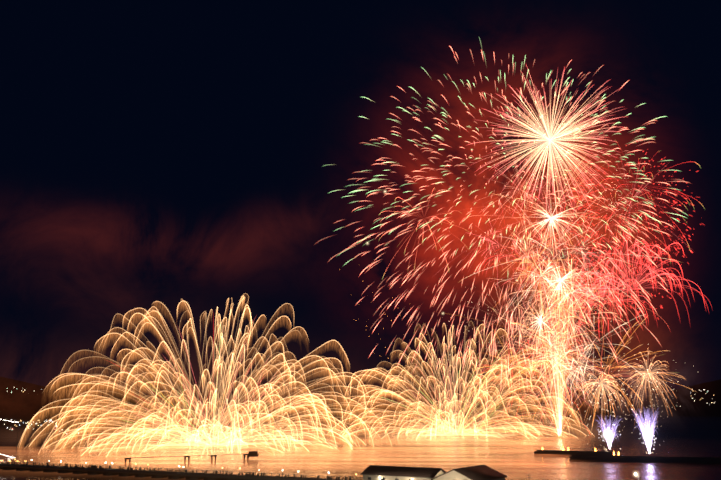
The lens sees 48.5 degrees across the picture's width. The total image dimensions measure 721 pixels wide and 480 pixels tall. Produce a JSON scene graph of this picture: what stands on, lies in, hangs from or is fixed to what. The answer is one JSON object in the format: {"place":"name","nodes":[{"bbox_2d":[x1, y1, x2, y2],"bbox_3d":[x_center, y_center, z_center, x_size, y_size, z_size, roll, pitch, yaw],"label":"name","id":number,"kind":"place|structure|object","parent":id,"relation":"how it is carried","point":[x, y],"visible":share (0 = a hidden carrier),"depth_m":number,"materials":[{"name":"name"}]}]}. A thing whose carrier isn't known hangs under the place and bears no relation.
{"place":"outdoors","nodes":[
{"label":"outdoors","id":0,"kind":"place"},
{"bbox_2d":[0,377,284,424],"bbox_3d":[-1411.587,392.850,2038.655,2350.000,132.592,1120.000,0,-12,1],"label":"shore hill","id":1,"kind":"structure","parent":0,"point":[71,401],"depth_m":1669.65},
{"bbox_2d":[2,461,361,479],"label":"pier rail posts","id":2,"kind":"object","parent":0,"point":[183,471],"visible":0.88,"depth_m":349.08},
{"bbox_2d":[0,411,720,479],"bbox_3d":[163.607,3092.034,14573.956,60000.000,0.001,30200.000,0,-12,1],"label":"water","id":3,"kind":"structure","parent":0,"point":[341,444],"depth_m":694.65,"materials":[{"name":"orange liquid"}]},
{"bbox_2d":[0,467,248,479],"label":"pier piles","id":4,"kind":"object","parent":3,"relation":"on","point":[103,474],"visible":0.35,"depth_m":367.33,"materials":[{"name":"concrete"}]},
{"bbox_2d":[0,463,343,479],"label":"pier deck","id":5,"kind":"structure","parent":4,"relation":"on","point":[197,475],"depth_m":353.77,"materials":[{"name":"concrete"}]},
{"bbox_2d":[124,451,257,463],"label":"dock","id":6,"kind":"object","parent":3,"relation":"on","point":[252,454],"visible":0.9,"depth_m":483.63,"materials":[{"name":"wood"}]},
{"bbox_2d":[534,450,720,463],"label":"breakwater","id":7,"kind":"object","parent":3,"relation":"on","point":[591,456],"visible":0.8,"depth_m":474.79,"materials":[{"name":"concrete"}]},
{"bbox_2d":[0,0,720,405],"label":"sky","id":8,"kind":"structure","parent":0,"point":[257,202],"materials":[{"name":"black"}]},
{"bbox_2d":[196,404,604,410],"bbox_3d":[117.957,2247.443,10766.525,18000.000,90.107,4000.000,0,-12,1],"label":"shore","id":9,"kind":"structure","parent":0,"point":[429,407],"depth_m":9392.67,"materials":[{"name":"yellow"}]},
{"bbox_2d":[360,474,505,479],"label":"windows","id":10,"kind":"structure","parent":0,"point":[406,476],"depth_m":267.64,"materials":[{"name":"glass"}]},
{"bbox_2d":[363,470,504,479],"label":"warehouse walls","id":11,"kind":"structure","parent":0,"point":[453,475],"depth_m":263.55,"materials":[{"name":"beige paint"}]},
{"bbox_2d":[361,464,506,479],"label":"warehouse roofs","id":12,"kind":"structure","parent":11,"relation":"on","point":[481,472],"depth_m":267.38,"materials":[{"name":"black metal"}]},
{"bbox_2d":[560,379,720,415],"bbox_3d":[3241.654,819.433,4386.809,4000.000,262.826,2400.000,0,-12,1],"label":"shore hill","id":13,"kind":"structure","parent":0,"point":[702,399],"depth_m":3819.35,"materials":[{"name":"black"}]}
]}

